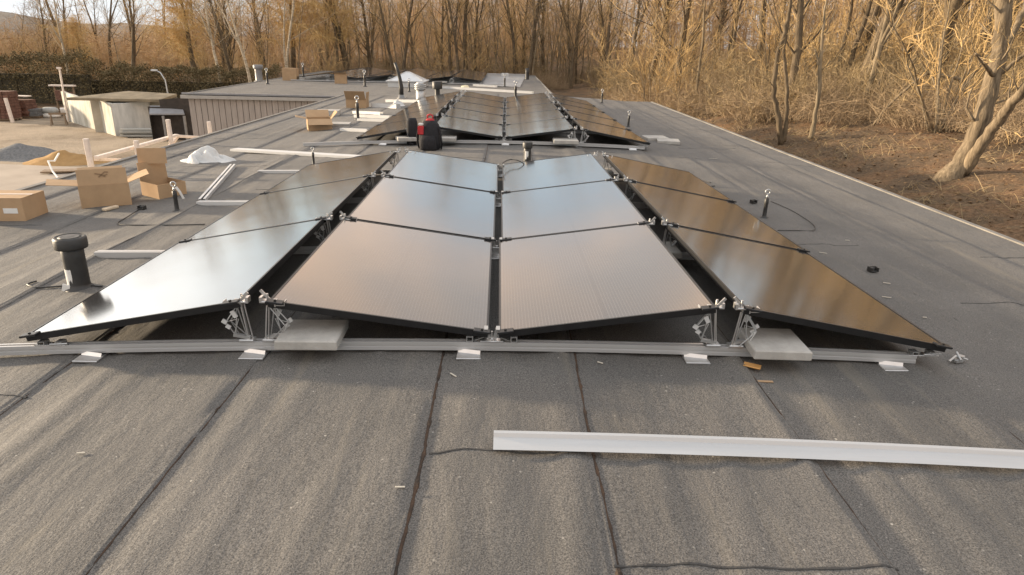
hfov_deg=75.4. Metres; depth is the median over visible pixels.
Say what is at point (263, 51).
bare shrub
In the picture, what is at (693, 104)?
bramble clump
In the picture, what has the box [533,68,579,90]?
bramble clump
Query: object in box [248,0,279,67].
bare tree
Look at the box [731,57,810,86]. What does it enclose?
bramble clump
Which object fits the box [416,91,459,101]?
solar panel
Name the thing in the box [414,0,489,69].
bare tree
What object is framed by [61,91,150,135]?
concrete wall
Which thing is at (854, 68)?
bramble clump
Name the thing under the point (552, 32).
bare tree
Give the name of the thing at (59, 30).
birch tree
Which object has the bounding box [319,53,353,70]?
bare shrub
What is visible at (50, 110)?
sack
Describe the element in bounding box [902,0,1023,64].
bare shrub
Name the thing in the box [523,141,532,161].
vent pipe
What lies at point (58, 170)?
timber board
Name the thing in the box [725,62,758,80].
bare shrub
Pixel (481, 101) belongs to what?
solar panel
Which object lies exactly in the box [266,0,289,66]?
bare tree
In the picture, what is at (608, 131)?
solar panel
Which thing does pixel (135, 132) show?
board stack
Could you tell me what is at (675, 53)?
bare shrub
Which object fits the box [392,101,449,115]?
solar panel
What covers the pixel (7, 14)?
hill
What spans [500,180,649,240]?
solar panel
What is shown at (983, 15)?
bare tree
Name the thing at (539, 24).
bare tree
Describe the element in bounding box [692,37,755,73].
bare shrub
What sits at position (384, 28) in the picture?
bare tree
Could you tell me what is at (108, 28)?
bare tree
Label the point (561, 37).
bare tree
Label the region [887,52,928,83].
bare shrub
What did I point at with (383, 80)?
mounting rail
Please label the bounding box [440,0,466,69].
bare tree
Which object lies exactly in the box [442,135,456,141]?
ballast slab
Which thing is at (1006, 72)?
bramble clump
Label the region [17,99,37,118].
brick stack
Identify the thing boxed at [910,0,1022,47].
bare shrub
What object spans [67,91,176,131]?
storage shed
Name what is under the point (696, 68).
bare shrub
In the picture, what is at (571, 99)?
solar panel
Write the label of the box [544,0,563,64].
bare tree
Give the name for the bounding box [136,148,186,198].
cardboard box
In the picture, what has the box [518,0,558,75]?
bare tree
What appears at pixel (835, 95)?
bramble clump
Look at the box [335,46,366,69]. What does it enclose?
bare shrub
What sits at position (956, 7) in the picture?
bare tree
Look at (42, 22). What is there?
bare tree
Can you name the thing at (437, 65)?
bare shrub
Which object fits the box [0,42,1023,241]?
ground
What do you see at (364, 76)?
eyebolt post
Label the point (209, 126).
guard post
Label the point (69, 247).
vent pipe
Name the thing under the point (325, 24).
bare tree
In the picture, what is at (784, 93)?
bramble clump
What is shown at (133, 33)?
bare tree
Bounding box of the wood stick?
[102,205,118,210]
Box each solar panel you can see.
[19,219,323,340]
[179,176,369,242]
[260,150,395,193]
[265,218,491,337]
[328,73,360,78]
[334,72,362,76]
[341,71,369,75]
[344,71,372,75]
[345,176,495,240]
[348,70,375,74]
[356,115,434,139]
[359,74,391,78]
[378,107,443,124]
[385,150,497,192]
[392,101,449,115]
[406,95,455,107]
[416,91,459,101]
[425,75,451,78]
[438,115,502,138]
[444,107,503,124]
[451,101,503,115]
[452,76,481,80]
[454,75,482,79]
[457,95,503,107]
[463,91,503,101]
[497,223,718,337]
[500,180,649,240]
[502,153,614,192]
[505,109,565,124]
[505,118,574,138]
[506,93,547,101]
[506,97,552,107]
[506,103,557,115]
[550,93,593,105]
[553,98,604,112]
[558,103,616,120]
[564,110,629,129]
[572,118,650,144]
[603,154,735,202]
[626,180,809,252]
[665,224,952,351]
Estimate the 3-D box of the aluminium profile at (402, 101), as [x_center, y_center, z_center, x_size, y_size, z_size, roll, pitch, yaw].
[-3.204,-5.472,19.430,1.293,0.137,0.120,14,24,31]
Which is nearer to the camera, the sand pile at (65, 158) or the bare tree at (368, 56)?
the sand pile at (65, 158)
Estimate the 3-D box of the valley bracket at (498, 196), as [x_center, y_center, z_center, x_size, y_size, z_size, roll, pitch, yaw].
[-0.128,-0.936,6.704,0.264,0.078,0.050,1,20,-1]
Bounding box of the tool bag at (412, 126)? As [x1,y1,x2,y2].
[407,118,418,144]
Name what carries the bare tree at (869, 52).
on the ground at (58, 134)
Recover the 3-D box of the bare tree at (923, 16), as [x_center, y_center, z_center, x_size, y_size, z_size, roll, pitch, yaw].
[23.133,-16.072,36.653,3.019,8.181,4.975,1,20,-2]
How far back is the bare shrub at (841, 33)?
34.11 m
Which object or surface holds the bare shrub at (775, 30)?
on the ground at (58, 134)
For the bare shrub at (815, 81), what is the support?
on the ground at (58, 134)
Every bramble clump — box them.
[524,69,564,85]
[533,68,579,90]
[563,70,591,82]
[567,61,609,76]
[577,66,613,80]
[577,76,618,86]
[587,85,624,99]
[599,81,681,101]
[600,79,663,100]
[605,75,689,99]
[618,52,650,72]
[629,89,688,110]
[635,74,709,104]
[647,79,748,109]
[656,81,737,117]
[665,61,776,102]
[685,87,782,118]
[695,71,827,127]
[696,94,737,109]
[701,60,780,86]
[718,69,849,115]
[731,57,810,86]
[760,72,908,127]
[782,58,886,93]
[797,75,877,112]
[808,67,903,97]
[809,56,907,82]
[823,63,912,91]
[839,83,941,118]
[841,60,1018,113]
[842,70,1014,132]
[844,66,999,112]
[879,67,999,96]
[900,67,1022,107]
[900,70,1012,121]
[902,66,1023,137]
[938,81,1023,144]
[964,56,1023,83]
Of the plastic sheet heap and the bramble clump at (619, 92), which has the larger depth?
the bramble clump at (619, 92)
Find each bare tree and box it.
[0,0,35,52]
[16,0,84,73]
[18,1,45,57]
[20,1,54,51]
[23,0,60,72]
[24,3,69,72]
[59,0,105,45]
[66,0,106,74]
[76,0,128,79]
[91,0,161,77]
[97,0,142,76]
[118,0,154,77]
[162,1,176,74]
[165,1,192,74]
[168,0,252,82]
[169,0,205,64]
[172,0,202,65]
[190,0,249,80]
[190,0,253,81]
[199,0,243,79]
[199,0,247,55]
[206,0,242,47]
[226,0,256,82]
[227,0,280,75]
[231,0,270,69]
[231,0,280,54]
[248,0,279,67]
[258,0,331,69]
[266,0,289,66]
[294,0,322,68]
[295,1,327,69]
[312,0,350,70]
[312,1,358,51]
[318,0,365,69]
[323,0,348,67]
[324,0,367,66]
[330,0,356,70]
[344,0,361,62]
[344,0,378,66]
[345,0,385,67]
[357,0,385,38]
[358,0,408,70]
[360,0,407,66]
[362,0,400,65]
[367,0,397,64]
[368,0,384,66]
[374,1,398,65]
[380,0,408,64]
[382,0,429,69]
[385,0,417,60]
[391,0,421,65]
[396,0,434,67]
[407,0,438,69]
[410,1,452,69]
[413,0,449,69]
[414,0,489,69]
[421,0,511,70]
[422,0,471,70]
[423,0,475,71]
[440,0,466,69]
[448,0,483,70]
[452,0,495,70]
[453,2,484,62]
[455,0,511,69]
[455,1,481,59]
[459,0,498,61]
[467,0,496,72]
[469,1,500,70]
[476,0,519,73]
[479,0,532,73]
[481,0,505,72]
[483,1,521,72]
[487,0,525,49]
[490,0,496,62]
[491,0,522,61]
[492,0,532,61]
[504,0,549,70]
[511,0,548,74]
[512,0,551,78]
[516,0,564,74]
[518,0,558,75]
[528,0,552,74]
[529,2,550,66]
[529,4,563,70]
[530,0,550,75]
[537,0,575,76]
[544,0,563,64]
[544,0,601,85]
[545,0,565,71]
[546,0,585,37]
[546,0,588,73]
[548,0,586,81]
[552,0,600,81]
[553,0,591,78]
[558,0,596,88]
[561,0,628,83]
[561,1,604,83]
[577,0,609,67]
[579,1,604,79]
[580,0,633,81]
[582,0,629,69]
[584,0,622,63]
[585,0,618,77]
[597,0,650,67]
[602,0,655,83]
[602,0,725,79]
[609,0,632,65]
[609,1,627,57]
[625,0,651,82]
[635,0,683,88]
[637,0,660,81]
[640,0,726,88]
[645,0,680,61]
[655,0,748,96]
[688,1,716,71]
[692,0,719,58]
[692,0,731,62]
[710,0,751,67]
[714,0,772,62]
[727,0,767,57]
[733,0,784,71]
[742,0,796,56]
[750,0,837,116]
[757,0,798,144]
[773,0,804,55]
[798,0,855,138]
[830,0,876,35]
[834,0,942,55]
[836,0,880,76]
[851,0,956,105]
[854,0,915,86]
[856,0,884,64]
[859,0,901,115]
[885,0,914,55]
[899,0,939,74]
[907,0,941,48]
[929,0,971,94]
[932,0,1023,181]
[951,0,986,47]
[967,0,1021,42]
[971,0,993,69]
[1012,0,1018,24]
[1012,24,1023,57]
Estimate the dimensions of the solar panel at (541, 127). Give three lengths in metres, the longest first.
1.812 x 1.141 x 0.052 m
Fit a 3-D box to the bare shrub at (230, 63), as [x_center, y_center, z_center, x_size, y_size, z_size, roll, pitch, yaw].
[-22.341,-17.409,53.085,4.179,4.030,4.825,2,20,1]
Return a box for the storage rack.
[48,84,75,112]
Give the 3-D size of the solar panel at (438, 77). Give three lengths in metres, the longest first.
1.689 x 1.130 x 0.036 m
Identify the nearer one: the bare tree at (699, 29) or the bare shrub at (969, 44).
the bare shrub at (969, 44)
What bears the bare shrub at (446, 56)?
on the ground at (58, 134)
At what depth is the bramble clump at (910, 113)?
18.27 m
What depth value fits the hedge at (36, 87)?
45.61 m
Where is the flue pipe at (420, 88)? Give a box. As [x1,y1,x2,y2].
[414,82,425,99]
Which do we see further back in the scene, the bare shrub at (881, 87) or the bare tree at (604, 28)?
the bare tree at (604, 28)
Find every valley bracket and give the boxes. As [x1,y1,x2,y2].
[34,338,68,345]
[466,326,516,342]
[491,237,501,248]
[495,191,502,198]
[906,349,940,356]
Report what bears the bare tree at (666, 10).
on the ground at (58, 134)
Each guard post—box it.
[83,138,94,166]
[133,140,139,154]
[165,119,173,144]
[207,121,211,132]
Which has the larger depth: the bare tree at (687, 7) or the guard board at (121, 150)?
the bare tree at (687, 7)
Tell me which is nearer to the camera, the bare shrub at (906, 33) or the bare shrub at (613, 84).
the bare shrub at (906, 33)
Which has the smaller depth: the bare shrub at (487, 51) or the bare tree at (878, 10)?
the bare tree at (878, 10)
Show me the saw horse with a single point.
(51, 120)
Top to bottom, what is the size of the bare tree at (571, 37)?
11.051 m
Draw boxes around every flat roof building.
[0,94,1023,574]
[180,71,552,135]
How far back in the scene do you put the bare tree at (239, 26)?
55.36 m
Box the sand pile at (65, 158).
[22,150,108,165]
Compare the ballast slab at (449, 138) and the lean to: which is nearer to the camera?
the ballast slab at (449, 138)
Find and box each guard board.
[93,134,178,159]
[94,158,121,160]
[177,135,197,137]
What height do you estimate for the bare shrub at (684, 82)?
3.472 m
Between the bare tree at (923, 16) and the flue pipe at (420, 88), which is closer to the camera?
the flue pipe at (420, 88)
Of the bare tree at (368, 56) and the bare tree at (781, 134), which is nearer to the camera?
the bare tree at (781, 134)
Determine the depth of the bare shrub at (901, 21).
37.48 m
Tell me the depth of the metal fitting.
3.63 m
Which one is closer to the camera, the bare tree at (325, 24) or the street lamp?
the street lamp
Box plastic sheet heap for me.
[180,145,235,163]
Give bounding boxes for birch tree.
[21,0,68,72]
[193,0,232,81]
[203,0,255,81]
[262,0,342,67]
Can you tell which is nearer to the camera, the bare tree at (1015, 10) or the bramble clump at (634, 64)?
the bare tree at (1015, 10)
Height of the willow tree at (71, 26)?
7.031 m
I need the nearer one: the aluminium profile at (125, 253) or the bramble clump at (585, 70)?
the aluminium profile at (125, 253)
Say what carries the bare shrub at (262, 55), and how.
on the ground at (58, 134)
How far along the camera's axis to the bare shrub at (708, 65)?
40.11 m
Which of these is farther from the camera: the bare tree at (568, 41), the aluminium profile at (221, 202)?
the bare tree at (568, 41)
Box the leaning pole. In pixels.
[56,67,68,121]
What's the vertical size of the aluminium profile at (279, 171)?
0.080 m
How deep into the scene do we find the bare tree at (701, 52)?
27.23 m
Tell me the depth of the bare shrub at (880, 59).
27.81 m
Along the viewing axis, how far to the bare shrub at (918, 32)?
33.87 m
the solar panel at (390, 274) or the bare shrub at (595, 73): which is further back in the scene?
the bare shrub at (595, 73)
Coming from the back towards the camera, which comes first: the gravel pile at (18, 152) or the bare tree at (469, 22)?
the bare tree at (469, 22)
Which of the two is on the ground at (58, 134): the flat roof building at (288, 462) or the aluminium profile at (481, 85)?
the flat roof building at (288, 462)
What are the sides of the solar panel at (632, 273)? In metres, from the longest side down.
1.754 x 1.141 x 0.051 m
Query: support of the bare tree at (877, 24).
on the ground at (58, 134)
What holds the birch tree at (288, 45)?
on the ground at (58, 134)
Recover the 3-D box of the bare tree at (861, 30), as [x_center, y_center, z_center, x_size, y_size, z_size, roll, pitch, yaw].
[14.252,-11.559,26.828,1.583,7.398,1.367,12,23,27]
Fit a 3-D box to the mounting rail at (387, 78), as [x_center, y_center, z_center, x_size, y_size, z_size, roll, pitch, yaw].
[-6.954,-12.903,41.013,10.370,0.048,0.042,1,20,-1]
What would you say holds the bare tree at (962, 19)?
on the ground at (58, 134)
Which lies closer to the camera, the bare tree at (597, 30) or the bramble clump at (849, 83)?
the bramble clump at (849, 83)
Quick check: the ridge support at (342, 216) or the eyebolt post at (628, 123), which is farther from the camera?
the eyebolt post at (628, 123)
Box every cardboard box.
[0,190,47,220]
[45,165,148,208]
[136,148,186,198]
[282,68,298,80]
[295,110,336,130]
[334,73,346,83]
[344,91,368,107]
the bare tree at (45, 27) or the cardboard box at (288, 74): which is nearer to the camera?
the cardboard box at (288, 74)
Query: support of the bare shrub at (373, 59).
on the ground at (58, 134)
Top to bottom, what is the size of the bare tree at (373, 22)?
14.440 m
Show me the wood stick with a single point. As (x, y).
(110, 208)
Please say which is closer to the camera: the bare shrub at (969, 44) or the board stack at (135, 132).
the bare shrub at (969, 44)
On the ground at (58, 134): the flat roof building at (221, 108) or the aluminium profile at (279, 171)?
the flat roof building at (221, 108)
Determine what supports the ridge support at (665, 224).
on the mounting rail at (311, 249)
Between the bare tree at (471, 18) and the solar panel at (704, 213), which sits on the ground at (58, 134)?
the bare tree at (471, 18)
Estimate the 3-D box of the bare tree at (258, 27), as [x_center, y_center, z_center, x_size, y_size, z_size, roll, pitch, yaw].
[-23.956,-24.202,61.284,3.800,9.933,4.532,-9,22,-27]
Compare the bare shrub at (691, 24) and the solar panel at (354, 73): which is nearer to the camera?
the bare shrub at (691, 24)
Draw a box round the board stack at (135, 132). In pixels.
[118,128,152,136]
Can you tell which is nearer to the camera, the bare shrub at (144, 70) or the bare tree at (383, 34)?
the bare shrub at (144, 70)
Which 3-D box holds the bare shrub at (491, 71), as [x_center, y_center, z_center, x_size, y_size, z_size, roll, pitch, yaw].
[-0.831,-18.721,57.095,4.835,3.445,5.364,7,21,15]
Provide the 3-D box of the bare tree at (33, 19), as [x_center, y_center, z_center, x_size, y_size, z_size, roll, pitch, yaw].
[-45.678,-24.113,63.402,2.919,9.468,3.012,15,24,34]
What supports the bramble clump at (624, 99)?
on the ground at (58, 134)
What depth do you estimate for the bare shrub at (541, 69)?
60.17 m
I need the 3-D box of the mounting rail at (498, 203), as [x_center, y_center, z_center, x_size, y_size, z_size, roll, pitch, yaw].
[-0.105,-0.847,6.724,4.704,0.109,0.171,1,20,-1]
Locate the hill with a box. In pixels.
[0,11,567,55]
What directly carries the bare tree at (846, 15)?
on the ground at (58, 134)
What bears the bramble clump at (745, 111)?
on the ground at (58, 134)
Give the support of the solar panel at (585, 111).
on the flat roof building at (288, 462)
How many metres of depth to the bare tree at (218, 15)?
67.19 m
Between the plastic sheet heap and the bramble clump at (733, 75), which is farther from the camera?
the bramble clump at (733, 75)
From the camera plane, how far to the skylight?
34.09 m
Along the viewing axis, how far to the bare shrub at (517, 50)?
54.62 m
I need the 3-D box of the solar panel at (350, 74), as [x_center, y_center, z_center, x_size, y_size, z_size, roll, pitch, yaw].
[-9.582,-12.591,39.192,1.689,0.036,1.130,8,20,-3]
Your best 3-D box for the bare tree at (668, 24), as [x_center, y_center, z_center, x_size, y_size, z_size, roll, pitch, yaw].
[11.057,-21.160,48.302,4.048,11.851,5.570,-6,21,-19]
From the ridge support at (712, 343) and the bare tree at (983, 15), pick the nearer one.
the ridge support at (712, 343)
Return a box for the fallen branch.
[872,42,969,124]
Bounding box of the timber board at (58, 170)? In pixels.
[40,168,76,172]
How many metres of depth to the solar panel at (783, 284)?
3.97 m
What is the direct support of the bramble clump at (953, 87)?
on the ground at (58, 134)
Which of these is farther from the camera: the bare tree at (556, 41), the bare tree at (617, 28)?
the bare tree at (617, 28)
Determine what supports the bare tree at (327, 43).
on the ground at (58, 134)
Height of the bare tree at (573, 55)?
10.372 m
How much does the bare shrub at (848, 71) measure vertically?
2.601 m
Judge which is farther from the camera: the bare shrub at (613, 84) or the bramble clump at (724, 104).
the bare shrub at (613, 84)
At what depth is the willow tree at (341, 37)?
53.63 m
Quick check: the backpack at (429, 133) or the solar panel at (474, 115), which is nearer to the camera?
the backpack at (429, 133)
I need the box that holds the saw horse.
[48,113,67,125]
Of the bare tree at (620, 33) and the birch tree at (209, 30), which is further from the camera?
the bare tree at (620, 33)
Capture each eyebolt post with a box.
[170,181,183,211]
[265,68,268,83]
[311,147,314,163]
[354,96,359,118]
[363,70,366,86]
[514,80,517,95]
[626,110,630,126]
[760,189,770,218]
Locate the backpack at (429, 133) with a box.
[416,114,442,150]
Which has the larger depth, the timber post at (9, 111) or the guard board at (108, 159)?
the timber post at (9, 111)
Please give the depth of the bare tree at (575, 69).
56.52 m
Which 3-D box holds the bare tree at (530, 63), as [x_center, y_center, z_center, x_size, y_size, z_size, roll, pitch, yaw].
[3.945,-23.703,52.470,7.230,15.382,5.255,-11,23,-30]
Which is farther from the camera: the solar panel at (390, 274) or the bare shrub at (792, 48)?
the bare shrub at (792, 48)
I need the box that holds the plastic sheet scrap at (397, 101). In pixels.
[393,99,404,105]
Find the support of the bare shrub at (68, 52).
on the ground at (58, 134)
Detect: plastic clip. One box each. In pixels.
[137,205,146,209]
[749,199,757,203]
[866,266,879,272]
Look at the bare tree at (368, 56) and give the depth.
56.98 m
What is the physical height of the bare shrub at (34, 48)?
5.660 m
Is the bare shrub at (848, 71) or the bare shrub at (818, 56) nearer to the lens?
the bare shrub at (848, 71)
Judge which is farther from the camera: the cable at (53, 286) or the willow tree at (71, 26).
the willow tree at (71, 26)
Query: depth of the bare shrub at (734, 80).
29.47 m
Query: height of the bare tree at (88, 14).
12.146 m
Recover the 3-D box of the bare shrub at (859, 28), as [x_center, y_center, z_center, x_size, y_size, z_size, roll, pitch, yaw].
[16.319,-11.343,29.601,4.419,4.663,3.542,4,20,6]
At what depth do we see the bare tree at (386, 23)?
59.19 m
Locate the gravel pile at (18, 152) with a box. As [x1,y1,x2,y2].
[0,143,55,161]
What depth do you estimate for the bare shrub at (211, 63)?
60.98 m
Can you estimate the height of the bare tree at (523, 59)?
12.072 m
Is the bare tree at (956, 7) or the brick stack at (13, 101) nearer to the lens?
the bare tree at (956, 7)
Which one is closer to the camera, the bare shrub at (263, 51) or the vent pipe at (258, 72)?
the vent pipe at (258, 72)
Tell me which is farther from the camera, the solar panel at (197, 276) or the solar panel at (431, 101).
the solar panel at (431, 101)
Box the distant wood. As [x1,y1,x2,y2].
[0,0,1023,80]
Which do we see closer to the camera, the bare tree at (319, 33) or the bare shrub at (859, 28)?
the bare shrub at (859, 28)
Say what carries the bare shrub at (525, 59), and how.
on the ground at (58, 134)
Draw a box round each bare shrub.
[0,27,61,73]
[1,36,33,72]
[10,28,82,73]
[12,33,76,73]
[29,29,100,73]
[99,50,139,80]
[124,60,160,80]
[147,48,182,81]
[187,41,214,79]
[195,40,221,80]
[200,46,257,81]
[224,43,278,81]
[241,40,283,78]
[284,34,349,73]
[300,44,346,71]
[304,46,356,72]
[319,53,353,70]
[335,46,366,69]
[353,42,400,69]
[363,54,395,69]
[378,52,411,69]
[383,53,417,69]
[396,10,471,70]
[415,14,482,71]
[415,53,469,70]
[429,10,498,70]
[446,1,513,71]
[468,24,515,72]
[481,49,511,73]
[483,20,554,73]
[490,27,543,73]
[508,45,553,69]
[519,56,561,78]
[521,61,559,80]
[547,11,615,75]
[575,18,655,93]
[577,61,631,97]
[581,49,617,80]
[592,66,647,97]
[593,56,648,100]
[599,52,670,100]
[602,3,717,102]
[639,1,711,85]
[642,15,719,85]
[652,56,742,116]
[654,29,722,106]
[681,51,719,85]
[684,45,736,79]
[686,18,743,82]
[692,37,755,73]
[694,61,746,86]
[695,44,784,100]
[701,39,763,75]
[703,56,814,127]
[703,59,737,84]
[714,0,840,91]
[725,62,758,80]
[725,68,761,93]
[726,40,846,119]
[729,45,771,76]
[732,62,809,100]
[739,0,907,83]
[740,36,789,70]
[746,12,845,73]
[779,70,836,92]
[793,51,905,120]
[798,34,885,79]
[798,59,843,88]
[800,45,838,66]
[806,26,851,61]
[806,43,906,93]
[810,0,908,58]
[812,37,899,82]
[813,13,882,66]
[822,60,896,100]
[822,61,896,110]
[824,0,910,64]
[825,56,875,80]
[826,11,897,58]
[832,35,906,79]
[848,27,963,111]
[850,0,953,57]
[852,47,968,119]
[855,34,930,75]
[861,4,917,64]
[872,0,1023,132]
[878,0,1015,73]
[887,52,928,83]
[890,0,1023,83]
[891,21,968,69]
[895,0,987,60]
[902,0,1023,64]
[902,8,967,59]
[902,37,1023,106]
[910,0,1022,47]
[921,6,984,55]
[926,20,1023,97]
[930,47,1020,94]
[977,3,1023,65]
[1001,47,1023,84]
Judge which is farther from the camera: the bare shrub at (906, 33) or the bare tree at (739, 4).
the bare tree at (739, 4)
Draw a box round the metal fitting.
[948,352,967,362]
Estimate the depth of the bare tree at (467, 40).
61.45 m
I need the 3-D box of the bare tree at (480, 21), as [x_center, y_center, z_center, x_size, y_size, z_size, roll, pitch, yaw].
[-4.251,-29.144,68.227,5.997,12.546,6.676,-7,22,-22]
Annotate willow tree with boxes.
[28,5,102,79]
[125,0,217,81]
[241,0,331,67]
[253,0,373,68]
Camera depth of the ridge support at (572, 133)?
10.84 m
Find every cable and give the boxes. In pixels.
[27,280,102,287]
[117,209,204,225]
[501,159,523,166]
[771,201,815,230]
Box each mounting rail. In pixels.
[0,338,916,370]
[291,79,505,84]
[294,246,693,259]
[303,140,644,149]
[304,79,476,82]
[310,78,477,81]
[316,77,475,80]
[321,76,468,79]
[326,75,484,79]
[347,198,648,207]
[377,170,621,177]
[441,128,593,133]
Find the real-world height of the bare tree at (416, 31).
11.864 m
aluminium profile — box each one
[94,250,164,257]
[196,200,248,205]
[198,164,235,200]
[230,148,361,157]
[257,170,298,172]
[340,128,368,131]
[352,111,382,114]
[354,114,391,118]
[357,118,385,121]
[371,103,399,108]
[385,99,417,102]
[442,86,533,93]
[473,84,496,86]
[493,430,1023,468]
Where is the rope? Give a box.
[47,153,59,176]
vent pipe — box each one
[52,233,93,291]
[253,65,262,80]
[394,62,404,98]
[432,81,441,94]
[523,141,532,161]
[525,68,528,79]
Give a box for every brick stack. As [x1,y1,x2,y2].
[0,90,22,120]
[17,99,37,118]
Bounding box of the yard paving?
[0,164,81,189]
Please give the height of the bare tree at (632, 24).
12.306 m
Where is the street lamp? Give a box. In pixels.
[151,69,167,92]
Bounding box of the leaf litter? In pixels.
[695,98,1023,231]
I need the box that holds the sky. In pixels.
[0,0,1023,49]
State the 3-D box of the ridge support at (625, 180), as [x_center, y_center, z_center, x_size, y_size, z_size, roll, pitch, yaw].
[1.198,-0.997,6.699,0.158,0.280,0.058,1,20,-1]
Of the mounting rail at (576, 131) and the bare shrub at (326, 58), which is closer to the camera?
the mounting rail at (576, 131)
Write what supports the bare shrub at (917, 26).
on the ground at (58, 134)
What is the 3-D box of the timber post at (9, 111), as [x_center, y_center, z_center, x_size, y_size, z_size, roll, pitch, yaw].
[-27.476,-9.676,36.175,0.250,1.312,0.120,1,20,-1]
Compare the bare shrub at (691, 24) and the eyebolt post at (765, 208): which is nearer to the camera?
the eyebolt post at (765, 208)
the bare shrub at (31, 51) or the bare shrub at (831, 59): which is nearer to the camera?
the bare shrub at (831, 59)
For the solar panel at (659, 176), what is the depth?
7.41 m
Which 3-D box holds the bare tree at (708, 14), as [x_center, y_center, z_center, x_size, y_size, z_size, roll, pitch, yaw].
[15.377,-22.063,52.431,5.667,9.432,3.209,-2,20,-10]
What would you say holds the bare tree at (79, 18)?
on the ground at (58, 134)
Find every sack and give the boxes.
[42,107,58,112]
[43,113,60,117]
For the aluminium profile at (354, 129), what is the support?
on the flat roof building at (288, 462)
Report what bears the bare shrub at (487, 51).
on the ground at (58, 134)
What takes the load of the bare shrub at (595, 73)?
on the ground at (58, 134)
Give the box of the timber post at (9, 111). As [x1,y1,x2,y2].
[3,98,14,122]
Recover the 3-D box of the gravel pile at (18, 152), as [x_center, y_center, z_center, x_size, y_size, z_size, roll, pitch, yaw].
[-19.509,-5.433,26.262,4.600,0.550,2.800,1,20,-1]
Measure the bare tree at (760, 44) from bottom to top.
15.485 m
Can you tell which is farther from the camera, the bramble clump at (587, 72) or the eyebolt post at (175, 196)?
the bramble clump at (587, 72)
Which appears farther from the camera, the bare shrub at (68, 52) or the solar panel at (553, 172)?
the bare shrub at (68, 52)
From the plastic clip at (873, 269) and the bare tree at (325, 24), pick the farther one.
the bare tree at (325, 24)
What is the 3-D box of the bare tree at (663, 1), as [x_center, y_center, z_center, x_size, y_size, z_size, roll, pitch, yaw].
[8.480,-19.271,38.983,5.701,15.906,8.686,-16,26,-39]
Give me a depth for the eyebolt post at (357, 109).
14.89 m
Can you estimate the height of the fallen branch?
2.745 m
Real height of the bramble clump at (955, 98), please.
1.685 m
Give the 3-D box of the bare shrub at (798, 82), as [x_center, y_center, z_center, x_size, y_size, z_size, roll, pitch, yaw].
[9.417,-6.981,22.553,3.794,2.872,3.290,-17,27,-41]
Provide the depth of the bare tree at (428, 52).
54.08 m
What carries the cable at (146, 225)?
on the flat roof building at (288, 462)
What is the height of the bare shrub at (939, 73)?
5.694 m
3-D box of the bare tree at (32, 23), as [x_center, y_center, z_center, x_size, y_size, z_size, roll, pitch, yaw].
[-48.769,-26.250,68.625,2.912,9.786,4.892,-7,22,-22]
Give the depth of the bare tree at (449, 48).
54.88 m
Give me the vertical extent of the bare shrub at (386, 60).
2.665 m
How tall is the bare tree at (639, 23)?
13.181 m
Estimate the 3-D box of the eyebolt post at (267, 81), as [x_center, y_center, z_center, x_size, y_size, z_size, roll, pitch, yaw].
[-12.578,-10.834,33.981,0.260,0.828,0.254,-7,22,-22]
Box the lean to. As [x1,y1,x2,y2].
[148,98,192,140]
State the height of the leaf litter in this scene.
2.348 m
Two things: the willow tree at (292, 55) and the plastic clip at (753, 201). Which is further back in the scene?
the willow tree at (292, 55)
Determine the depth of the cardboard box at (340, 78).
35.88 m
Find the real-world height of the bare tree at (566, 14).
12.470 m
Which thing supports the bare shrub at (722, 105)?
on the ground at (58, 134)
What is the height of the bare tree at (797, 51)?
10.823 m
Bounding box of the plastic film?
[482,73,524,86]
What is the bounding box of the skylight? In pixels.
[386,71,428,87]
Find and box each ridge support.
[221,291,256,342]
[259,289,292,341]
[314,212,332,241]
[339,211,357,220]
[361,171,375,193]
[389,148,400,166]
[568,126,576,138]
[579,126,588,142]
[602,151,612,169]
[623,175,635,199]
[637,217,655,226]
[661,216,678,246]
[692,297,726,347]
[726,296,759,348]
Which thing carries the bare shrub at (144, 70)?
on the ground at (58, 134)
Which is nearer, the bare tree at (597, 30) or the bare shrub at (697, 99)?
the bare shrub at (697, 99)
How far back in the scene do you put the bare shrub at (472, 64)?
54.64 m
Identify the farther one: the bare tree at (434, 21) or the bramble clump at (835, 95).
the bare tree at (434, 21)
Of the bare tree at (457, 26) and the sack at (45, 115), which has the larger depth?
the bare tree at (457, 26)
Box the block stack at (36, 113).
[22,108,43,118]
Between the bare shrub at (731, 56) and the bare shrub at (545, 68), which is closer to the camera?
the bare shrub at (731, 56)
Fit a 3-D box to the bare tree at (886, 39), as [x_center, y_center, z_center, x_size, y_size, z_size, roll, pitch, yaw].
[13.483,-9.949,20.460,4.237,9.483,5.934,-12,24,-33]
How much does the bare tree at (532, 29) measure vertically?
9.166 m
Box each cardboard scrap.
[743,361,761,369]
[758,380,773,382]
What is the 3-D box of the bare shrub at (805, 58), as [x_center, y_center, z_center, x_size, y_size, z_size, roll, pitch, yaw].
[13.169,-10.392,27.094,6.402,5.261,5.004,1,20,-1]
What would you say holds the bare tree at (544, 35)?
on the ground at (58, 134)
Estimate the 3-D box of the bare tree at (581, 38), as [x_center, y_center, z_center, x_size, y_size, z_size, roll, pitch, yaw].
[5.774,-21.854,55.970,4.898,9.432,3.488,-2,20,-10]
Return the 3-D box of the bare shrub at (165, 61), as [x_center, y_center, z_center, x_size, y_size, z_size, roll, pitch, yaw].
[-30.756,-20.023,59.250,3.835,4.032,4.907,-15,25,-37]
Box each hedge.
[0,47,96,104]
[75,57,281,97]
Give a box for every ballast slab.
[274,319,348,350]
[317,109,340,115]
[332,122,350,126]
[395,135,416,141]
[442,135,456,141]
[552,137,578,144]
[605,168,613,175]
[641,135,669,140]
[657,139,679,144]
[664,241,681,258]
[737,327,812,360]
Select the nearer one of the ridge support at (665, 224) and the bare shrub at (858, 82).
the ridge support at (665, 224)
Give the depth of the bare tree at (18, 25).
65.05 m

